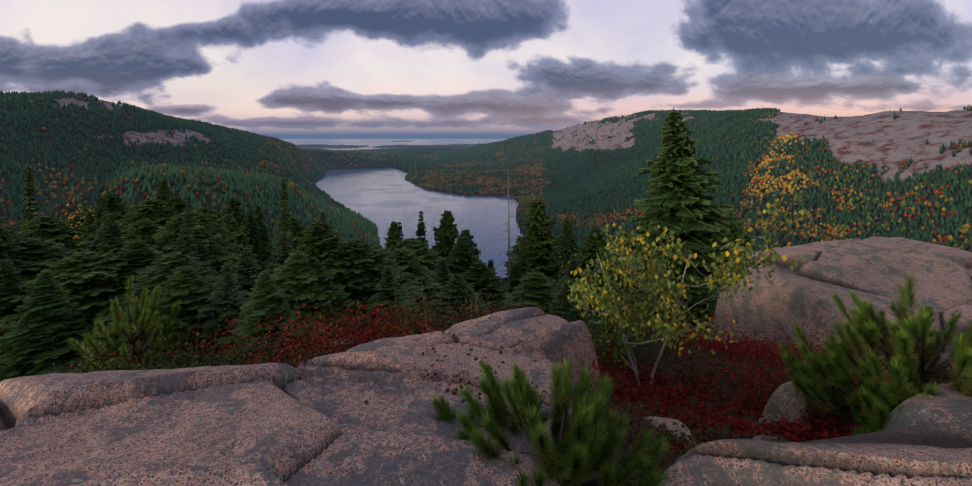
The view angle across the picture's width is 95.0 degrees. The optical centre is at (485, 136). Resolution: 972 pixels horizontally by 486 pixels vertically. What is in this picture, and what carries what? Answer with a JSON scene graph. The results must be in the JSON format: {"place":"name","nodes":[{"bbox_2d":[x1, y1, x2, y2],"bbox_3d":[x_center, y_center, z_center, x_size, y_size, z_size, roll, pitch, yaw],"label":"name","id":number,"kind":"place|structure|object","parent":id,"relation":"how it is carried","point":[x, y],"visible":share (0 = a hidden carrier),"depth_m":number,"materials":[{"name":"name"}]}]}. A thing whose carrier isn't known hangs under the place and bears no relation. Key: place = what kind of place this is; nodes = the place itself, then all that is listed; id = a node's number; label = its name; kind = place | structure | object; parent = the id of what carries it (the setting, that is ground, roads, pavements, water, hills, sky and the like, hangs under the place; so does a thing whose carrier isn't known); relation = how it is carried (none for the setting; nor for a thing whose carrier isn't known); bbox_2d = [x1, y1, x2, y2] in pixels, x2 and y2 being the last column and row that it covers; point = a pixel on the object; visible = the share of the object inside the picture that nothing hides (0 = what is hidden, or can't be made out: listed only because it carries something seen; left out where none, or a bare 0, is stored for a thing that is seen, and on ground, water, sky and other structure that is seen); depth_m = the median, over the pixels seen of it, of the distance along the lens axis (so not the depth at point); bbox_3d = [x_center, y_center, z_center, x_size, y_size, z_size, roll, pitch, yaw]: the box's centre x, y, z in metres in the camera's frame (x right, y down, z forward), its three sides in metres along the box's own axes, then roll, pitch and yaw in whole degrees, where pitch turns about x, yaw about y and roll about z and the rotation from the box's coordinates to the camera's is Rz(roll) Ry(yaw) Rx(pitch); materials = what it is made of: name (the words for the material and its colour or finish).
{"place":"outdoors","nodes":[
{"label":"outdoors","id":0,"kind":"place"},
{"bbox_2d":[297,144,364,146],"bbox_3d":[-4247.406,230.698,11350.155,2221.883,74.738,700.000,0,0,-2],"label":"island shore","id":1,"kind":"structure","parent":0,"point":[313,145],"depth_m":11092.54,"materials":[{"name":"grey stone"}]},
{"bbox_2d":[280,139,505,149],"bbox_3d":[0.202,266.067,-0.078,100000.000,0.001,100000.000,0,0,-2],"label":"sea","id":2,"kind":"structure","parent":0,"point":[370,143],"depth_m":20370.37,"materials":[{"name":"blue"}]},
{"bbox_2d":[315,168,523,277],"bbox_3d":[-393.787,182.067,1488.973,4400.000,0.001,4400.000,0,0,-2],"label":"lake","id":3,"kind":"structure","parent":0,"point":[382,198],"depth_m":1144.95,"materials":[{"name":"blue"}]},
{"bbox_2d":[372,145,474,147],"bbox_3d":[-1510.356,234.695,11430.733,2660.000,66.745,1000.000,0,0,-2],"label":"island shore","id":4,"kind":"structure","parent":0,"point":[392,146],"depth_m":11019.56,"materials":[{"name":"grey stone"}]},
{"bbox_2d":[387,146,465,150],"bbox_3d":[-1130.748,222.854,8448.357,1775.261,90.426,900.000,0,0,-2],"label":"island shore","id":5,"kind":"structure","parent":0,"point":[429,148],"depth_m":8140.71,"materials":[{"name":"grey stone"}]},
{"bbox_2d":[447,143,482,145],"bbox_3d":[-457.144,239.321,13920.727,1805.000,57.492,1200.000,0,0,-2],"label":"island shore","id":6,"kind":"structure","parent":0,"point":[467,144],"depth_m":13515.16,"materials":[{"name":"grey stone"}]},
{"bbox_2d":[0,95,971,485],"bbox_3d":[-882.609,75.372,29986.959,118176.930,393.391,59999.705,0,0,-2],"label":"terrain","id":7,"kind":"structure","parent":0,"point":[888,139],"depth_m":718.59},
{"bbox_2d":[0,223,15,234],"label":"spruce","id":8,"kind":"object","parent":7,"relation":"on","point":[10,230],"visible":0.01,"depth_m":17.93,"materials":[{"name":"green plant"}]},
{"bbox_2d":[0,258,26,365],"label":"young spruce","id":9,"kind":"object","parent":7,"relation":"on","point":[7,286],"visible":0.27,"depth_m":6.26,"materials":[{"name":"green plant"}]},
{"bbox_2d":[0,215,39,281],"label":"spruce","id":10,"kind":"object","parent":7,"relation":"on","point":[8,247],"visible":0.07,"depth_m":7.73,"materials":[{"name":"green plant"}]},
{"bbox_2d":[14,165,40,232],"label":"spruce","id":11,"kind":"object","parent":7,"relation":"on","point":[27,177],"visible":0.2,"depth_m":28.86,"materials":[{"name":"green plant"}]},
{"bbox_2d":[10,237,75,288],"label":"young spruce","id":12,"kind":"object","parent":7,"relation":"on","point":[41,254],"visible":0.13,"depth_m":8.17,"materials":[{"name":"green plant"}]},
{"bbox_2d":[0,271,100,381],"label":"young spruce","id":13,"kind":"object","parent":7,"relation":"on","point":[36,333],"visible":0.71,"depth_m":5.63,"materials":[{"name":"green plant"}]},
{"bbox_2d":[12,215,90,255],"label":"spruce","id":14,"kind":"object","parent":7,"relation":"on","point":[55,230],"visible":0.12,"depth_m":10.60,"materials":[{"name":"green plant"}]},
{"bbox_2d":[0,251,137,379],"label":"young spruce","id":15,"kind":"object","parent":7,"relation":"on","point":[88,280],"visible":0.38,"depth_m":6.48,"materials":[{"name":"green plant"}]},
{"bbox_2d":[34,201,113,255],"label":"autumn tree","id":16,"kind":"object","parent":7,"relation":"on","point":[76,236],"visible":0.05,"depth_m":17.63,"materials":[{"name":"plant"}]},
{"bbox_2d":[75,207,96,216],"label":"spruce","id":17,"kind":"object","parent":7,"relation":"on","point":[85,210],"visible":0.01,"depth_m":19.55,"materials":[{"name":"green plant"}]},
{"bbox_2d":[63,212,112,244],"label":"deciduous tree","id":18,"kind":"object","parent":7,"relation":"on","point":[75,219],"visible":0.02,"depth_m":18.33,"materials":[{"name":"green plant"}]},
{"bbox_2d":[79,212,97,251],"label":"spruce","id":19,"kind":"object","parent":7,"relation":"on","point":[89,219],"visible":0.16,"depth_m":15.45,"materials":[{"name":"green plant"}]},
{"bbox_2d":[92,195,104,224],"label":"spruce","id":20,"kind":"object","parent":7,"relation":"on","point":[99,211],"visible":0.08,"depth_m":23.32,"materials":[{"name":"green plant"}]},
{"bbox_2d":[87,227,114,251],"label":"young spruce","id":21,"kind":"object","parent":7,"relation":"on","point":[95,243],"visible":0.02,"depth_m":8.98,"materials":[{"name":"green plant"}]},
{"bbox_2d":[100,205,107,226],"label":"spruce","id":22,"kind":"object","parent":7,"relation":"on","point":[105,216],"visible":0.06,"depth_m":9.91,"materials":[{"name":"green plant"}]},
{"bbox_2d":[92,191,128,228],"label":"spruce","id":23,"kind":"object","parent":7,"relation":"on","point":[112,202],"visible":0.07,"depth_m":25.78,"materials":[{"name":"green plant"}]},
{"bbox_2d":[97,212,126,257],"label":"spruce","id":24,"kind":"object","parent":7,"relation":"on","point":[116,246],"visible":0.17,"depth_m":8.07,"materials":[{"name":"green plant"}]},
{"bbox_2d":[67,275,194,373],"bbox_3d":[-4.319,2.445,5.396,1.117,1.560,1.134,0,0,23],"label":"pine sapling","id":25,"kind":"object","parent":7,"relation":"on","point":[123,325],"visible":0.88,"depth_m":5.42,"materials":[{"name":"green plant"}]},
{"bbox_2d":[101,238,164,306],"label":"young spruce","id":26,"kind":"object","parent":7,"relation":"on","point":[137,255],"visible":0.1,"depth_m":7.18,"materials":[{"name":"green plant"}]},
{"bbox_2d":[121,218,161,248],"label":"spruce","id":27,"kind":"object","parent":7,"relation":"on","point":[144,229],"visible":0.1,"depth_m":12.61,"materials":[{"name":"green plant"}]},
{"bbox_2d":[116,199,177,237],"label":"spruce","id":28,"kind":"object","parent":7,"relation":"on","point":[154,211],"visible":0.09,"depth_m":22.83,"materials":[{"name":"green plant"}]},
{"bbox_2d":[155,180,173,201],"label":"spruce","id":29,"kind":"object","parent":7,"relation":"on","point":[163,190],"visible":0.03,"depth_m":29.57,"materials":[{"name":"green plant"}]},
{"bbox_2d":[82,251,248,370],"bbox_3d":[-4.634,2.596,6.648,2.406,1.808,2.536,0,0,11],"label":"young spruce","id":30,"kind":"object","parent":7,"relation":"on","point":[165,267],"visible":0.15,"depth_m":6.43,"materials":[{"name":"green plant"}]},
{"bbox_2d":[107,265,243,370],"bbox_3d":[-4.273,2.563,6.296,1.845,1.535,1.771,3,3,42],"label":"young spruce","id":31,"kind":"object","parent":7,"relation":"on","point":[188,288],"visible":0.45,"depth_m":6.05,"materials":[{"name":"green plant"}]},
{"bbox_2d":[152,214,203,252],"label":"spruce","id":32,"kind":"object","parent":7,"relation":"on","point":[170,235],"visible":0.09,"depth_m":9.47,"materials":[{"name":"green plant"}]},
{"bbox_2d":[163,196,195,214],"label":"spruce","id":33,"kind":"object","parent":7,"relation":"on","point":[179,204],"visible":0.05,"depth_m":27.12,"materials":[{"name":"green plant"}]},
{"bbox_2d":[173,208,212,268],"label":"spruce","id":34,"kind":"object","parent":7,"relation":"on","point":[187,249],"visible":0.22,"depth_m":7.66,"materials":[{"name":"green plant"}]},
{"bbox_2d":[148,210,256,280],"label":"spruce","id":35,"kind":"object","parent":7,"relation":"on","point":[219,228],"visible":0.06,"depth_m":11.09,"materials":[{"name":"green plant"}]},
{"bbox_2d":[163,225,259,288],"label":"young spruce","id":36,"kind":"object","parent":7,"relation":"on","point":[221,255],"visible":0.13,"depth_m":9.17,"materials":[{"name":"green plant"}]},
{"bbox_2d":[193,239,229,282],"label":"young spruce","id":37,"kind":"object","parent":7,"relation":"on","point":[201,248],"visible":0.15,"depth_m":8.81,"materials":[{"name":"green plant"}]},
{"bbox_2d":[193,263,250,358],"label":"young spruce","id":38,"kind":"object","parent":7,"relation":"on","point":[224,307],"visible":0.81,"depth_m":5.91,"materials":[{"name":"green plant"}]},
{"bbox_2d":[191,207,257,271],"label":"spruce","id":39,"kind":"object","parent":7,"relation":"on","point":[208,211],"visible":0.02,"depth_m":15.19,"materials":[{"name":"green plant"}]},
{"bbox_2d":[223,204,232,214],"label":"spruce","id":40,"kind":"object","parent":7,"relation":"on","point":[227,211],"visible":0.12,"depth_m":23.49,"materials":[{"name":"green plant"}]},
{"bbox_2d":[221,197,245,226],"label":"spruce","id":41,"kind":"object","parent":7,"relation":"on","point":[237,215],"visible":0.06,"depth_m":25.43,"materials":[{"name":"green plant"}]},
{"bbox_2d":[214,214,262,271],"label":"spruce","id":42,"kind":"object","parent":7,"relation":"on","point":[230,221],"visible":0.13,"depth_m":13.33,"materials":[{"name":"green plant"}]},
{"bbox_2d":[234,246,260,301],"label":"young spruce","id":43,"kind":"object","parent":7,"relation":"on","point":[245,282],"visible":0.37,"depth_m":7.76,"materials":[{"name":"green plant"}]},
{"bbox_2d":[240,209,266,275],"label":"spruce","id":44,"kind":"object","parent":7,"relation":"on","point":[252,226],"visible":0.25,"depth_m":20.45,"materials":[{"name":"green plant"}]},
{"bbox_2d":[253,203,273,274],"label":"spruce","id":45,"kind":"object","parent":7,"relation":"on","point":[264,231],"visible":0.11,"depth_m":21.59,"materials":[{"name":"green plant"}]},
{"bbox_2d":[217,271,312,360],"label":"young spruce","id":46,"kind":"object","parent":7,"relation":"on","point":[265,302],"visible":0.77,"depth_m":5.49,"materials":[{"name":"green plant"}]},
{"bbox_2d":[262,230,294,275],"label":"young spruce","id":47,"kind":"object","parent":7,"relation":"on","point":[286,247],"visible":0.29,"depth_m":8.76,"materials":[{"name":"green plant"}]},
{"bbox_2d":[266,208,293,274],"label":"spruce","id":48,"kind":"object","parent":7,"relation":"on","point":[282,219],"visible":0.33,"depth_m":17.97,"materials":[{"name":"green plant"}]},
{"bbox_2d":[0,351,560,485],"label":"rock slab","id":49,"kind":"object","parent":7,"relation":"on","point":[172,427],"visible":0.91,"depth_m":2.44,"materials":[{"name":"stone"}]},
{"bbox_2d":[275,179,290,249],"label":"spruce","id":50,"kind":"object","parent":7,"relation":"on","point":[283,192],"visible":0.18,"depth_m":33.70,"materials":[{"name":"green plant"}]},
{"bbox_2d":[263,216,307,262],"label":"spruce","id":51,"kind":"object","parent":7,"relation":"on","point":[296,227],"visible":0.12,"depth_m":19.71,"materials":[{"name":"green plant"}]},
{"bbox_2d":[232,251,354,344],"bbox_3d":[-2.666,2.356,6.347,1.679,1.470,1.762,3,1,-16],"label":"young spruce","id":52,"kind":"object","parent":7,"relation":"on","point":[293,278],"visible":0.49,"depth_m":6.14,"materials":[{"name":"green plant"}]},
{"bbox_2d":[274,220,370,313],"bbox_3d":[-2.680,2.451,7.381,1.522,2.157,2.174,0,0,33],"label":"spruce","id":53,"kind":"object","parent":7,"relation":"on","point":[319,241],"visible":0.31,"depth_m":7.21,"materials":[{"name":"green plant"}]},
{"bbox_2d":[305,256,366,341],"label":"young spruce","id":54,"kind":"object","parent":7,"relation":"on","point":[327,280],"visible":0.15,"depth_m":6.47,"materials":[{"name":"green plant"}]},
{"bbox_2d":[315,338,357,347],"bbox_3d":[-1.862,3.663,5.464,1.200,2.308,0.800,0,0,-19],"label":"rock","id":55,"kind":"object","parent":7,"relation":"on","point":[342,342],"visible":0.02,"depth_m":5.45,"materials":[{"name":"stone"}]},
{"bbox_2d":[335,238,428,332],"bbox_3d":[-2.385,2.773,7.918,2.563,1.913,3.173,-2,-4,26],"label":"young spruce","id":56,"kind":"object","parent":7,"relation":"on","point":[365,261],"visible":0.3,"depth_m":7.69,"materials":[{"name":"green plant"}]},
{"bbox_2d":[359,266,414,337],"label":"young spruce","id":57,"kind":"object","parent":7,"relation":"on","point":[389,292],"visible":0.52,"depth_m":6.76,"materials":[{"name":"green plant"}]},
{"bbox_2d":[381,221,401,253],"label":"spruce","id":58,"kind":"object","parent":7,"relation":"on","point":[393,234],"visible":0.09,"depth_m":38.97,"materials":[{"name":"green plant"}]},
{"bbox_2d":[377,279,419,332],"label":"young spruce","id":59,"kind":"object","parent":7,"relation":"on","point":[403,290],"visible":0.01,"depth_m":7.83,"materials":[{"name":"green plant"}]},
{"bbox_2d":[397,221,403,239],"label":"spruce","id":60,"kind":"object","parent":7,"relation":"on","point":[400,228],"visible":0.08,"depth_m":39.80,"materials":[{"name":"green plant"}]},
{"bbox_2d":[382,248,441,320],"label":"young spruce","id":61,"kind":"object","parent":7,"relation":"on","point":[406,258],"visible":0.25,"depth_m":9.68,"materials":[{"name":"green plant"}]},
{"bbox_2d":[382,238,448,281],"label":"spruce","id":62,"kind":"object","parent":7,"relation":"on","point":[430,260],"visible":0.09,"depth_m":13.39,"materials":[{"name":"green plant"}]},
{"bbox_2d":[415,211,428,246],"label":"spruce","id":63,"kind":"object","parent":7,"relation":"on","point":[420,231],"visible":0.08,"depth_m":38.24,"materials":[{"name":"green plant"}]},
{"bbox_2d":[432,257,452,292],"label":"young spruce","id":64,"kind":"object","parent":7,"relation":"on","point":[444,275],"visible":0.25,"depth_m":10.83,"materials":[{"name":"green plant"}]},
{"bbox_2d":[430,210,458,266],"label":"spruce","id":65,"kind":"object","parent":7,"relation":"on","point":[446,231],"visible":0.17,"depth_m":37.80,"materials":[{"name":"green plant"}]},
{"bbox_2d":[425,273,490,325],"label":"young spruce","id":66,"kind":"object","parent":7,"relation":"on","point":[459,283],"visible":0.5,"depth_m":8.27,"materials":[{"name":"green plant"}]},
{"bbox_2d":[346,331,572,440],"bbox_3d":[-0.463,3.163,3.804,2.700,2.568,1.900,0,0,5],"label":"rock slab","id":67,"kind":"object","parent":7,"relation":"on","point":[408,350],"visible":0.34,"depth_m":4.00,"materials":[{"name":"stone"}]},
{"bbox_2d":[447,233,475,277],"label":"spruce","id":68,"kind":"object","parent":7,"relation":"on","point":[462,256],"visible":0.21,"depth_m":17.94,"materials":[{"name":"green plant"}]},
{"bbox_2d":[449,227,480,260],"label":"spruce","id":69,"kind":"object","parent":7,"relation":"on","point":[465,232],"visible":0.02,"depth_m":29.93,"materials":[{"name":"green plant"}]},
{"bbox_2d":[473,245,479,260],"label":"spruce","id":70,"kind":"object","parent":7,"relation":"on","point":[475,250],"visible":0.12,"depth_m":25.82,"materials":[{"name":"green plant"}]},
{"bbox_2d":[0,278,954,485],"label":"heath shrubs","id":71,"kind":"object","parent":7,"relation":"on","point":[695,424],"visible":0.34,"depth_m":4.87,"materials":[{"name":"red plant"}]},
{"bbox_2d":[0,89,971,254],"bbox_3d":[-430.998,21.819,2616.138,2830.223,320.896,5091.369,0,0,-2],"label":"forest","id":72,"kind":"object","parent":7,"relation":"on","point":[422,167],"visible":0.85,"depth_m":802.20,"materials":[{"name":"green plant"}]},
{"bbox_2d":[462,262,509,313],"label":"young spruce","id":73,"kind":"object","parent":7,"relation":"on","point":[480,276],"visible":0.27,"depth_m":10.83,"materials":[{"name":"green plant"}]},
{"bbox_2d":[487,260,505,308],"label":"spruce","id":74,"kind":"object","parent":7,"relation":"on","point":[490,265],"visible":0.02,"depth_m":15.45,"materials":[{"name":"green plant"}]},
{"bbox_2d":[495,177,520,289],"bbox_3d":[0.914,5.914,18.767,1.453,9.154,1.724,0,0,34],"label":"dead snag","id":75,"kind":"object","parent":7,"relation":"on","point":[509,247],"visible":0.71,"depth_m":18.95,"materials":[{"name":"grey wood"}]},
{"bbox_2d":[497,236,525,289],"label":"spruce","id":76,"kind":"object","parent":7,"relation":"on","point":[503,281],"visible":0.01,"depth_m":24.78,"materials":[{"name":"green plant"}]},
{"bbox_2d":[505,263,524,307],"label":"spruce","id":77,"kind":"object","parent":7,"relation":"on","point":[516,275],"visible":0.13,"depth_m":18.81,"materials":[{"name":"green plant"}]},
{"bbox_2d":[445,307,601,390],"bbox_3d":[0.307,3.168,4.828,1.800,2.499,1.200,0,0,-19],"label":"rock slab","id":78,"kind":"object","parent":7,"relation":"on","point":[529,329],"visible":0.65,"depth_m":4.59,"materials":[{"name":"stone"}]},
{"bbox_2d":[503,271,558,313],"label":"young spruce","id":79,"kind":"object","parent":7,"relation":"on","point":[537,285],"visible":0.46,"depth_m":8.80,"materials":[{"name":"green plant"}]},
{"bbox_2d":[503,196,559,286],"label":"spruce","id":80,"kind":"object","parent":7,"relation":"on","point":[538,241],"visible":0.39,"depth_m":23.42,"materials":[{"name":"green plant"}]},
{"bbox_2d":[553,221,571,286],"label":"spruce","id":81,"kind":"object","parent":7,"relation":"on","point":[563,261],"visible":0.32,"depth_m":16.39,"materials":[{"name":"green plant"}]},
{"bbox_2d":[546,216,581,286],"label":"spruce","id":82,"kind":"object","parent":7,"relation":"on","point":[553,266],"visible":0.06,"depth_m":21.83,"materials":[{"name":"green plant"}]},
{"bbox_2d":[548,278,594,325],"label":"young spruce","id":83,"kind":"object","parent":7,"relation":"on","point":[565,306],"visible":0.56,"depth_m":7.85,"materials":[{"name":"green plant"}]},
{"bbox_2d":[556,258,605,328],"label":"young spruce","id":84,"kind":"object","parent":7,"relation":"on","point":[573,265],"visible":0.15,"depth_m":9.44,"materials":[{"name":"green plant"}]},
{"bbox_2d":[574,239,605,275],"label":"spruce","id":85,"kind":"object","parent":7,"relation":"on","point":[597,244],"visible":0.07,"depth_m":19.35,"materials":[{"name":"green plant"}]},
{"bbox_2d":[577,227,608,275],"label":"spruce","id":86,"kind":"object","parent":7,"relation":"on","point":[597,231],"visible":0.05,"depth_m":19.70,"materials":[{"name":"green plant"}]},
{"bbox_2d":[585,231,637,279],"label":"spruce","id":87,"kind":"object","parent":7,"relation":"on","point":[602,251],"depth_m":14.77,"materials":[{"name":"green plant"}]},
{"bbox_2d":[586,250,644,321],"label":"young spruce","id":88,"kind":"object","parent":7,"relation":"on","point":[597,266],"visible":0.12,"depth_m":9.77,"materials":[{"name":"green plant"}]},
{"bbox_2d":[621,258,704,339],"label":"young spruce","id":89,"kind":"object","parent":7,"relation":"on","point":[652,301],"visible":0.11,"depth_m":8.77,"materials":[{"name":"green plant"}]},
{"bbox_2d":[632,416,699,446],"bbox_3d":[1.392,3.528,3.659,1.100,2.278,0.700,0,0,-7],"label":"rock","id":90,"kind":"object","parent":7,"relation":"on","point":[658,421],"visible":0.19,"depth_m":3.71,"materials":[{"name":"stone"}]},
{"bbox_2d":[561,202,806,387],"bbox_3d":[1.940,1.797,4.753,2.245,2.305,1.758,0,0,9],"label":"birch sapling","id":91,"kind":"object","parent":7,"relation":"on","point":[636,309],"visible":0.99,"depth_m":4.71,"materials":[{"name":"plant"}]},
{"bbox_2d":[628,107,744,288],"bbox_3d":[5.514,3.238,12.662,4.564,8.196,4.489,-2,-2,-21],"label":"spruce","id":92,"kind":"object","parent":7,"relation":"on","point":[682,185],"visible":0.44,"depth_m":12.31,"materials":[{"name":"green plant"}]},
{"bbox_2d":[674,275,716,346],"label":"young spruce","id":93,"kind":"object","parent":7,"relation":"on","point":[695,293],"visible":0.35,"depth_m":8.86,"materials":[{"name":"green plant"}]},
{"bbox_2d":[670,244,740,300],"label":"young spruce","id":94,"kind":"object","parent":7,"relation":"on","point":[708,262],"visible":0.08,"depth_m":11.05,"materials":[{"name":"green plant"}]},
{"bbox_2d":[709,284,720,310],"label":"young spruce","id":95,"kind":"object","parent":7,"relation":"on","point":[718,286],"depth_m":9.74,"materials":[{"name":"green plant"}]},
{"bbox_2d":[718,212,753,251],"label":"spruce","id":96,"kind":"object","parent":7,"relation":"on","point":[745,237],"visible":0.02,"depth_m":18.05,"materials":[{"name":"green plant"}]},
{"bbox_2d":[753,435,789,441],"bbox_3d":[2.299,3.486,3.436,0.840,2.262,0.560,0,0,-13],"label":"rock","id":97,"kind":"object","parent":7,"relation":"on","point":[762,437],"visible":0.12,"depth_m":3.52,"materials":[{"name":"stone"}]},
{"bbox_2d":[759,362,827,431],"bbox_3d":[2.974,3.335,4.306,0.700,2.364,0.500,0,0,-30],"label":"rock","id":98,"kind":"object","parent":7,"relation":"on","point":[786,401],"visible":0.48,"depth_m":4.18,"materials":[{"name":"stone"}]},
{"bbox_2d":[657,422,971,485],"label":"rock slab","id":99,"kind":"object","parent":7,"relation":"on","point":[936,454],"visible":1,"depth_m":2.25,"materials":[{"name":"stone"}]},
{"bbox_2d":[709,236,971,368],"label":"boulder","id":100,"kind":"object","parent":7,"relation":"on","point":[873,269],"visible":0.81,"depth_m":7.08,"materials":[{"name":"stone"}]},
{"bbox_2d":[776,272,971,434],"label":"pine shrub","id":101,"kind":"object","parent":7,"relation":"on","point":[909,360],"visible":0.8,"depth_m":3.71,"materials":[{"name":"green plant"}]},
{"bbox_2d":[876,380,971,431],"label":"boulder","id":102,"kind":"object","parent":7,"relation":"on","point":[948,406],"visible":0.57,"depth_m":3.01,"materials":[{"name":"stone"}]},
{"bbox_2d":[903,343,970,382],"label":"pine shrub","id":103,"kind":"object","parent":7,"relation":"on","point":[948,374],"depth_m":4.11,"materials":[{"name":"plant"}]},
{"bbox_3d":[-0.087,3.344,2.915,2.552,2.286,1.224,0,0,-2],"label":"rock slab","id":104,"kind":"object","parent":7,"relation":"on","visible":0},
{"bbox_2d":[427,356,671,485],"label":"pine shrub","id":105,"kind":"object","parent":104,"relation":"on","point":[571,461],"visible":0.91,"depth_m":2.60,"materials":[{"name":"green plant"}]},
{"bbox_2d":[0,0,971,138],"label":"sky","id":106,"kind":"structure","parent":0,"point":[280,69],"materials":[{"name":"grey"}]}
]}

